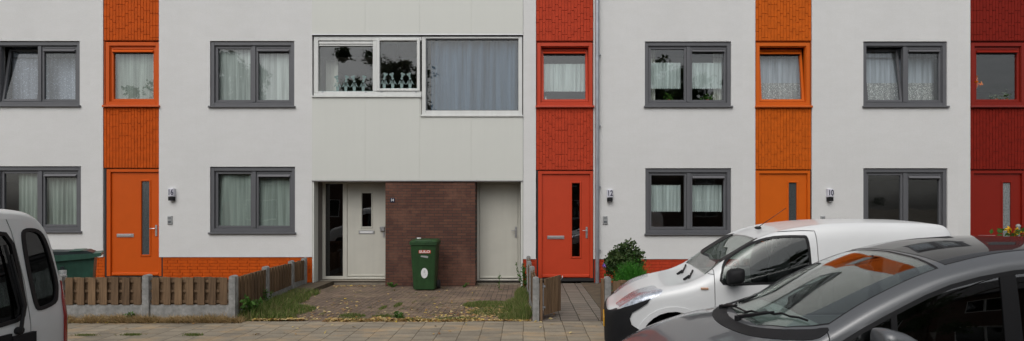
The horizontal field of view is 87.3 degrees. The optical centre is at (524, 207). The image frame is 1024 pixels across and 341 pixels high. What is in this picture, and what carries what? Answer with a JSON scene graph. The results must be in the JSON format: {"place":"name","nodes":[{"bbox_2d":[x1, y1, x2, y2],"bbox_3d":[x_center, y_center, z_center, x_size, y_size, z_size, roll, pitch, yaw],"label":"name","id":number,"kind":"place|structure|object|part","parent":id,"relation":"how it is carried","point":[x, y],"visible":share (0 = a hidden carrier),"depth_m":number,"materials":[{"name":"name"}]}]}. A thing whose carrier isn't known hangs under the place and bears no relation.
{"place":"outdoors","nodes":[
{"label":"outdoors","id":0,"kind":"place"},
{"bbox_2d":[0,209,67,340],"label":"van","id":1,"kind":"object","parent":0,"point":[33,307],"visible":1,"depth_m":4.45,"materials":[{"name":"silver metal"}]},
{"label":"rear window","id":2,"kind":"part","parent":1,"relation":"part of","materials":[{"name":"black glass"}]},
{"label":"rear window","id":3,"kind":"part","parent":1,"relation":"part of","materials":[{"name":"black glass"}]},
{"bbox_2d":[235,287,321,320],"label":"grass","id":4,"kind":"structure","parent":0,"point":[286,305],"depth_m":9.35,"materials":[{"name":"green plant"}]},
{"bbox_2d":[68,321,604,340],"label":"sidewalk","id":5,"kind":"structure","parent":0,"point":[425,331],"depth_m":7.79,"materials":[{"name":"tile"}]},
{"bbox_2d":[75,332,203,336],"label":"moss tufts","id":6,"kind":"object","parent":5,"relation":"on","point":[139,334],"visible":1,"depth_m":7.55,"materials":[{"name":"green plant"}]},
{"bbox_2d":[68,309,268,322],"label":"dry grass","id":7,"kind":"structure","parent":5,"relation":"on","point":[119,319],"depth_m":8.34,"materials":[{"name":"plant"}]},
{"bbox_2d":[123,311,134,317],"bbox_3d":[-6.188,1.717,8.396,0.105,0.178,0.179,0,0,26],"label":"weed","id":8,"kind":"object","parent":7,"relation":"on","point":[128,315],"visible":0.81,"depth_m":8.40,"materials":[{"name":"green plant"}]},
{"bbox_2d":[141,279,612,308],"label":"garden soil","id":9,"kind":"structure","parent":0,"point":[593,289],"depth_m":12.02,"materials":[{"name":"brown soil"}]},
{"bbox_2d":[0,0,89,248],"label":"house","id":10,"kind":"structure","parent":9,"relation":"on","point":[42,137],"depth_m":12.64,"materials":[{"name":"white paint"}]},
{"bbox_2d":[0,42,80,106],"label":"window","id":11,"kind":"structure","parent":10,"relation":"in","point":[44,48],"depth_m":12.69,"materials":[{"name":"grey glass"}]},
{"bbox_2d":[0,167,81,232],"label":"window","id":12,"kind":"structure","parent":10,"relation":"in","point":[43,173],"depth_m":12.69,"materials":[{"name":"grey glass"}]},
{"bbox_2d":[12,48,74,98],"bbox_3d":[-11.448,-3.138,12.964,1.816,1.425,0.045,0,0,0],"label":"curtain","id":13,"kind":"object","parent":10,"relation":"hanging from","point":[60,75],"visible":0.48,"depth_m":12.96,"materials":[{"name":"white fabric"}]},
{"bbox_2d":[19,174,76,223],"bbox_3d":[-11.287,-0.161,12.814,1.540,1.448,0.057,0,0,0],"label":"curtain","id":14,"kind":"object","parent":10,"relation":"hanging from","point":[61,200],"visible":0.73,"depth_m":12.81,"materials":[{"name":"white fabric"}]},
{"bbox_2d":[52,248,103,277],"bbox_3d":[-8.297,1.234,9.628,1.154,1.091,0.660,0,0,-34],"label":"wheelie bin","id":15,"kind":"object","parent":9,"relation":"on","point":[81,262],"visible":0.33,"depth_m":9.54,"materials":[{"name":"green plastic"}]},
{"bbox_2d":[59,274,228,319],"bbox_3d":[-7.377,1.492,8.490,5.443,0.855,0.100,0,0,0],"label":"garden fence","id":16,"kind":"object","parent":9,"relation":"on","point":[174,296],"visible":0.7,"depth_m":8.47,"materials":[{"name":"wood"}]},
{"bbox_2d":[90,0,313,282],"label":"house","id":17,"kind":"structure","parent":9,"relation":"on","point":[173,149],"depth_m":12.64,"materials":[{"name":"white paint"}]},
{"bbox_2d":[102,42,159,106],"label":"window","id":18,"kind":"structure","parent":17,"relation":"in","point":[112,48],"depth_m":12.68,"materials":[{"name":"orange paint"}]},
{"bbox_2d":[116,54,153,98],"bbox_3d":[-9.241,-3.126,12.814,1.126,1.402,0.013,0,0,0],"label":"curtain","id":19,"kind":"object","parent":17,"relation":"hanging from","point":[134,76],"visible":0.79,"depth_m":12.81,"materials":[{"name":"white fabric"}]},
{"bbox_2d":[112,172,158,275],"bbox_3d":[-9.201,0.399,12.687,1.130,2.444,0.124,0,0,0],"label":"door","id":20,"kind":"structure","parent":17,"relation":"in","point":[135,195],"depth_m":12.70,"materials":[{"name":"orange paint"}]},
{"bbox_2d":[208,42,295,107],"bbox_3d":[-6.411,-3.121,12.681,2.044,1.562,0.175,0,0,0],"label":"window","id":21,"kind":"structure","parent":17,"relation":"in","point":[255,48],"depth_m":12.68,"materials":[{"name":"grey glass"}]},
{"bbox_2d":[208,167,295,233],"bbox_3d":[-6.403,-0.150,12.681,2.061,1.574,0.175,0,0,0],"label":"window","id":22,"kind":"structure","parent":17,"relation":"in","point":[256,173],"depth_m":12.68,"materials":[{"name":"grey plastic"}]},
{"bbox_2d":[219,49,288,99],"bbox_3d":[-6.414,-3.132,12.814,1.862,1.437,0.038,0,0,0],"label":"curtain","id":23,"kind":"object","parent":17,"relation":"hanging from","point":[234,74],"visible":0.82,"depth_m":12.81,"materials":[{"name":"white fabric"}]},
{"bbox_2d":[219,174,289,225],"bbox_3d":[-6.391,-0.149,12.814,1.816,1.471,0.071,0,0,0],"label":"curtain","id":24,"kind":"object","parent":17,"relation":"hanging from","point":[234,199],"visible":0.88,"depth_m":12.81,"materials":[{"name":"fabric"}]},
{"bbox_2d":[239,294,262,317],"bbox_3d":[-4.392,1.617,8.638,0.309,0.447,0.395,0,0,0],"label":"weed","id":25,"kind":"object","parent":9,"relation":"on","point":[249,303],"visible":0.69,"depth_m":8.60,"materials":[{"name":"green plant"}]},
{"bbox_2d":[229,258,306,318],"bbox_3d":[-4.886,1.499,10.494,0.155,0.842,4.161,0,0,-8],"label":"garden fence","id":26,"kind":"object","parent":9,"relation":"on","point":[292,274],"visible":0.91,"depth_m":9.95,"materials":[{"name":"wood"}]},
{"bbox_2d":[262,283,273,302],"bbox_3d":[-4.671,1.590,9.735,0.277,0.479,0.215,0,0,0],"label":"weed","id":27,"kind":"object","parent":9,"relation":"on","point":[264,296],"visible":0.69,"depth_m":9.73,"materials":[{"name":"green plant"}]},
{"bbox_2d":[311,0,522,285],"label":"house","id":28,"kind":"structure","parent":9,"relation":"on","point":[398,164],"depth_m":12.66,"materials":[{"name":"paint"}]},
{"bbox_2d":[326,60,337,90],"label":"curtain","id":29,"kind":"object","parent":28,"relation":"hanging from","point":[331,70],"visible":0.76,"depth_m":13.14,"materials":[{"name":"white fabric"}]},
{"bbox_2d":[347,184,384,276],"bbox_3d":[-3.870,0.567,13.149,0.925,2.280,0.100,0,0,0],"label":"door","id":30,"kind":"structure","parent":28,"relation":"in","point":[365,202],"depth_m":13.15,"materials":[{"name":"beige paint"}]},
{"bbox_2d":[311,37,421,97],"bbox_3d":[-3.713,-3.302,12.685,2.575,1.443,0.165,0,0,0],"label":"window","id":31,"kind":"structure","parent":28,"relation":"in","point":[392,92],"depth_m":12.66,"materials":[{"name":"white plastic"}]},
{"bbox_2d":[421,37,522,116],"bbox_3d":[-1.233,-3.075,12.688,2.408,1.897,0.160,0,0,0],"label":"window","id":32,"kind":"structure","parent":28,"relation":"in","point":[425,113],"depth_m":12.66,"materials":[{"name":"white plastic"}]},
{"bbox_2d":[431,40,517,109],"bbox_3d":[-1.184,-3.115,12.844,2.115,1.724,0.142,0,0,0],"label":"curtain","id":33,"kind":"object","parent":28,"relation":"hanging from","point":[474,75],"visible":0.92,"depth_m":12.84,"materials":[{"name":"white fabric"}]},
{"bbox_2d":[480,184,517,277],"bbox_3d":[-0.624,0.593,13.136,0.937,2.312,0.124,0,0,0],"label":"door","id":34,"kind":"structure","parent":28,"relation":"in","point":[498,202],"depth_m":13.15,"materials":[{"name":"beige paint"}]},
{"bbox_2d":[602,238,646,280],"bbox_3d":[2.110,1.221,11.466,0.962,1.137,0.647,0,0,34],"label":"shrub","id":35,"kind":"object","parent":9,"relation":"on","point":[615,256],"visible":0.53,"depth_m":11.36,"materials":[{"name":"green plant"}]},
{"bbox_2d":[607,253,653,290],"bbox_3d":[2.137,1.344,10.702,1.166,0.873,1.106,0,0,0],"label":"dwarf conifer","id":36,"kind":"object","parent":9,"relation":"on","point":[626,273],"visible":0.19,"depth_m":10.50,"materials":[{"name":"green plant"}]},
{"bbox_2d":[523,0,742,284],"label":"house","id":37,"kind":"structure","parent":9,"relation":"on","point":[608,148],"depth_m":12.64,"materials":[{"name":"white paint"}]},
{"bbox_2d":[544,64,584,91],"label":"curtain","id":38,"kind":"object","parent":37,"relation":"hanging from","point":[564,77],"visible":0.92,"depth_m":12.90,"materials":[{"name":"white fabric"}]},
{"bbox_2d":[536,43,593,107],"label":"window","id":39,"kind":"structure","parent":37,"relation":"in","point":[587,102],"depth_m":12.67,"materials":[{"name":"red paint"}]},
{"bbox_2d":[542,174,589,277],"bbox_3d":[0.989,0.445,12.687,1.130,2.444,0.124,0,0,0],"label":"door","id":40,"kind":"structure","parent":37,"relation":"in","point":[565,197],"depth_m":12.70,"materials":[{"name":"red paint"}]},
{"bbox_2d":[651,50,654,99],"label":"curtain","id":41,"kind":"object","parent":37,"relation":"hanging from","point":[652,61],"visible":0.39,"depth_m":12.95,"materials":[{"name":"white fabric"}]},
{"bbox_2d":[651,185,680,211],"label":"curtain","id":42,"kind":"object","parent":37,"relation":"hanging from","point":[665,198],"visible":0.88,"depth_m":12.84,"materials":[{"name":"white fabric"}]},
{"bbox_2d":[651,62,680,88],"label":"curtain","id":43,"kind":"object","parent":37,"relation":"hanging from","point":[665,75],"visible":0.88,"depth_m":12.84,"materials":[{"name":"white fabric"}]},
{"bbox_2d":[663,92,674,99],"bbox_3d":[3.451,-2.671,12.769,0.284,0.376,0.164,0,0,0],"label":"houseplant","id":44,"kind":"object","parent":37,"relation":"on","point":[669,97],"visible":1,"depth_m":12.76,"materials":[{"name":"plant"}]},
{"bbox_2d":[644,169,730,234],"bbox_3d":[3.870,-0.118,12.681,2.078,1.568,0.175,0,0,0],"label":"window","id":45,"kind":"structure","parent":37,"relation":"in","point":[689,175],"depth_m":12.68,"materials":[{"name":"grey plastic"}]},
{"bbox_2d":[644,42,732,107],"bbox_3d":[3.865,-3.115,12.681,2.089,1.551,0.175,0,0,0],"label":"window","id":46,"kind":"structure","parent":37,"relation":"in","point":[689,48],"depth_m":12.68,"materials":[{"name":"grey plastic"}]},
{"bbox_2d":[700,94,712,99],"bbox_3d":[4.361,-2.593,12.781,0.304,0.221,0.195,0,0,38],"label":"houseplant","id":47,"kind":"object","parent":37,"relation":"on","point":[709,98],"visible":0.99,"depth_m":12.77,"materials":[{"name":"plant"}]},
{"bbox_2d":[692,185,721,211],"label":"curtain","id":48,"kind":"object","parent":37,"relation":"hanging from","point":[706,198],"visible":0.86,"depth_m":12.84,"materials":[{"name":"white fabric"}]},
{"bbox_2d":[692,62,721,88],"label":"curtain","id":49,"kind":"object","parent":37,"relation":"hanging from","point":[707,75],"visible":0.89,"depth_m":12.84,"materials":[{"name":"white fabric"}]},
{"bbox_2d":[713,54,721,99],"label":"curtain","id":50,"kind":"object","parent":37,"relation":"hanging from","point":[717,92],"visible":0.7,"depth_m":12.94,"materials":[{"name":"white fabric"}]},
{"bbox_2d":[601,276,682,320],"bbox_3d":[4.292,1.510,8.490,6.153,0.820,0.100,0,0,0],"label":"garden fence","id":51,"kind":"object","parent":9,"relation":"on","point":[606,291],"visible":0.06,"depth_m":8.45,"materials":[{"name":"grey concrete"}]},
{"bbox_2d":[743,0,957,258],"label":"house","id":52,"kind":"structure","parent":9,"relation":"on","point":[832,142],"depth_m":12.64,"materials":[{"name":"white paint"}]},
{"bbox_2d":[760,56,799,98],"bbox_3d":[6.104,-3.126,12.984,1.150,1.402,0.041,0,0,0],"label":"curtain","id":53,"kind":"object","parent":52,"relation":"hanging from","point":[781,69],"visible":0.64,"depth_m":12.98,"materials":[{"name":"fabric"}]},
{"bbox_2d":[759,174,806,242],"bbox_3d":[6.121,0.433,12.687,1.130,2.444,0.124,0,0,0],"label":"door","id":54,"kind":"structure","parent":52,"relation":"in","point":[777,192],"depth_m":12.70,"materials":[{"name":"orange paint"}]},
{"bbox_2d":[755,43,812,107],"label":"window","id":55,"kind":"structure","parent":52,"relation":"in","point":[804,102],"depth_m":12.68,"materials":[{"name":"orange paint"}]},
{"bbox_2d":[866,49,933,99],"bbox_3d":[8.983,-3.126,12.983,1.874,1.402,0.040,0,0,0],"label":"curtain","id":56,"kind":"object","parent":52,"relation":"hanging from","point":[880,68],"visible":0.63,"depth_m":12.98,"materials":[{"name":"fabric"}]},
{"bbox_2d":[868,218,936,223],"bbox_3d":[8.983,-0.148,12.856,1.850,1.383,0.025,0,0,0],"label":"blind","id":57,"kind":"object","parent":52,"relation":"attached to","point":[908,218],"visible":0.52,"depth_m":12.84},
{"bbox_2d":[863,169,945,227],"bbox_3d":[8.988,-0.118,12.681,2.038,1.568,0.175,0,0,0],"label":"window","id":58,"kind":"structure","parent":52,"relation":"in","point":[904,175],"depth_m":12.69,"materials":[{"name":"grey plastic"}]},
{"bbox_2d":[862,42,949,107],"bbox_3d":[8.985,-3.115,12.756,2.032,1.551,0.324,0,0,0],"label":"window","id":59,"kind":"structure","parent":52,"relation":"in","point":[939,48],"depth_m":12.68,"materials":[{"name":"grey plastic"}]},
{"bbox_2d":[958,0,1023,235],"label":"house","id":60,"kind":"structure","parent":9,"relation":"on","point":[990,130],"depth_m":12.65,"materials":[{"name":"red brick"}]},
{"bbox_2d":[975,76,982,87],"bbox_3d":[10.748,-2.828,12.775,0.334,0.622,0.221,0,0,-18],"label":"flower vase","id":61,"kind":"object","parent":60,"relation":"on","point":[977,82],"visible":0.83,"depth_m":12.74,"materials":[{"name":"orange glass"}]},
{"bbox_2d":[988,93,1004,98],"bbox_3d":[11.235,-2.606,12.775,0.367,0.201,0.162,0,0,0],"label":"houseplant","id":62,"kind":"object","parent":60,"relation":"on","point":[994,96],"visible":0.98,"depth_m":12.76,"materials":[{"name":"plant"}]},
{"bbox_2d":[970,43,1023,107],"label":"window","id":63,"kind":"structure","parent":60,"relation":"in","point":[1017,49],"depth_m":12.67,"materials":[{"name":"red paint"}]},
{"bbox_2d":[974,174,1020,235],"bbox_3d":[11.190,0.433,12.687,1.130,2.444,0.124,0,0,0],"label":"door","id":64,"kind":"structure","parent":60,"relation":"in","point":[997,197],"depth_m":12.70,"materials":[{"name":"red paint"}]},
{"bbox_2d":[1001,89,1011,98],"bbox_3d":[11.471,-2.666,12.774,0.248,0.320,0.187,0,0,0],"label":"houseplant","id":65,"kind":"object","parent":60,"relation":"on","point":[1006,94],"visible":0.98,"depth_m":12.76,"materials":[{"name":"plant"}]},
{"bbox_2d":[989,224,1023,236],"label":"sunflower pot","id":66,"kind":"object","parent":9,"relation":"on","point":[1017,231],"visible":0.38,"depth_m":10.16,"materials":[{"name":"plant"}]},
{"bbox_2d":[249,284,532,320],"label":"driveway","id":67,"kind":"structure","parent":0,"point":[459,293],"depth_m":10.69,"materials":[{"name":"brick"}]},
{"bbox_2d":[68,287,580,334],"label":"fallen leaves","id":68,"kind":"object","parent":67,"relation":"on","point":[389,319],"visible":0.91,"depth_m":8.48,"materials":[{"name":"brown plant"}]},
{"bbox_2d":[333,285,374,286],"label":"fallen leaves","id":69,"kind":"object","parent":67,"relation":"on","point":[353,285],"visible":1,"depth_m":12.70,"materials":[{"name":"brown plant"}]},
{"bbox_2d":[387,282,397,286],"bbox_3d":[-3.055,1.820,12.476,0.256,0.150,0.217,0,0,0],"label":"weed","id":70,"kind":"object","parent":67,"relation":"on","point":[390,284],"visible":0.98,"depth_m":12.47,"materials":[{"name":"green plant"}]},
{"bbox_2d":[394,311,403,317],"bbox_3d":[-2.028,1.758,8.656,0.193,0.156,0.165,0,0,32],"label":"weed","id":71,"kind":"object","parent":67,"relation":"on","point":[397,315],"visible":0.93,"depth_m":8.65,"materials":[{"name":"green plant"}]},
{"bbox_2d":[285,285,530,320],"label":"leaf litter","id":72,"kind":"object","parent":67,"relation":"on","point":[397,309],"visible":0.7,"depth_m":9.41,"materials":[{"name":"plant"}]},
{"bbox_2d":[409,238,440,288],"bbox_3d":[-2.233,1.274,12.136,0.620,1.175,0.625,0,0,0],"label":"wheelie bin","id":73,"kind":"object","parent":67,"relation":"on","point":[425,256],"visible":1,"depth_m":11.89,"materials":[{"name":"plastic"}]},
{"bbox_2d":[515,262,526,287],"bbox_3d":[-0.048,1.505,11.726,0.341,0.619,0.526,0,0,-21],"label":"weed","id":74,"kind":"object","parent":67,"relation":"on","point":[524,281],"visible":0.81,"depth_m":11.67,"materials":[{"name":"green plant"}]},
{"bbox_2d":[526,256,538,320],"bbox_3d":[0.132,1.510,10.507,0.122,0.820,4.137,0,0,-1],"label":"garden fence","id":75,"kind":"object","parent":67,"relation":"on","point":[532,285],"visible":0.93,"depth_m":9.03,"materials":[{"name":"concrete"}]},
{"bbox_2d":[540,275,562,320],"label":"garden gate","id":76,"kind":"structure","parent":75,"relation":"attached to","point":[551,286],"depth_m":8.63,"materials":[{"name":"brown wood"}]},
{"bbox_2d":[339,302,460,320],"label":"grass","id":77,"kind":"structure","parent":0,"point":[351,315],"depth_m":8.83,"materials":[{"name":"green plant"}]},
{"bbox_2d":[445,286,532,319],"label":"grass","id":78,"kind":"structure","parent":0,"point":[516,306],"depth_m":9.39,"materials":[{"name":"green plant"}]},
{"bbox_2d":[539,281,577,282],"bbox_3d":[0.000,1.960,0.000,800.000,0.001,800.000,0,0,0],"label":"ground","id":79,"kind":"structure","parent":0,"point":[565,281],"depth_m":14.03,"materials":[{"name":"stone"}]},
{"bbox_2d":[539,283,600,320],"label":"garden path","id":80,"kind":"structure","parent":0,"point":[575,297],"depth_m":9.69,"materials":[{"name":"concrete"}]},
{"bbox_2d":[603,208,950,340],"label":"van","id":81,"kind":"object","parent":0,"point":[640,302],"visible":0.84,"depth_m":6.01,"materials":[{"name":"white paint"}]},
{"bbox_2d":[621,235,1023,340],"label":"car","id":82,"kind":"object","parent":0,"point":[956,288],"visible":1,"depth_m":3.88,"materials":[{"name":"grey paint"}]},
{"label":"side window","id":83,"kind":"part","parent":82,"relation":"part of","materials":[{"name":"glass"}]},
{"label":"side window","id":84,"kind":"part","parent":82,"relation":"part of","materials":[{"name":"black glass"}]}
]}

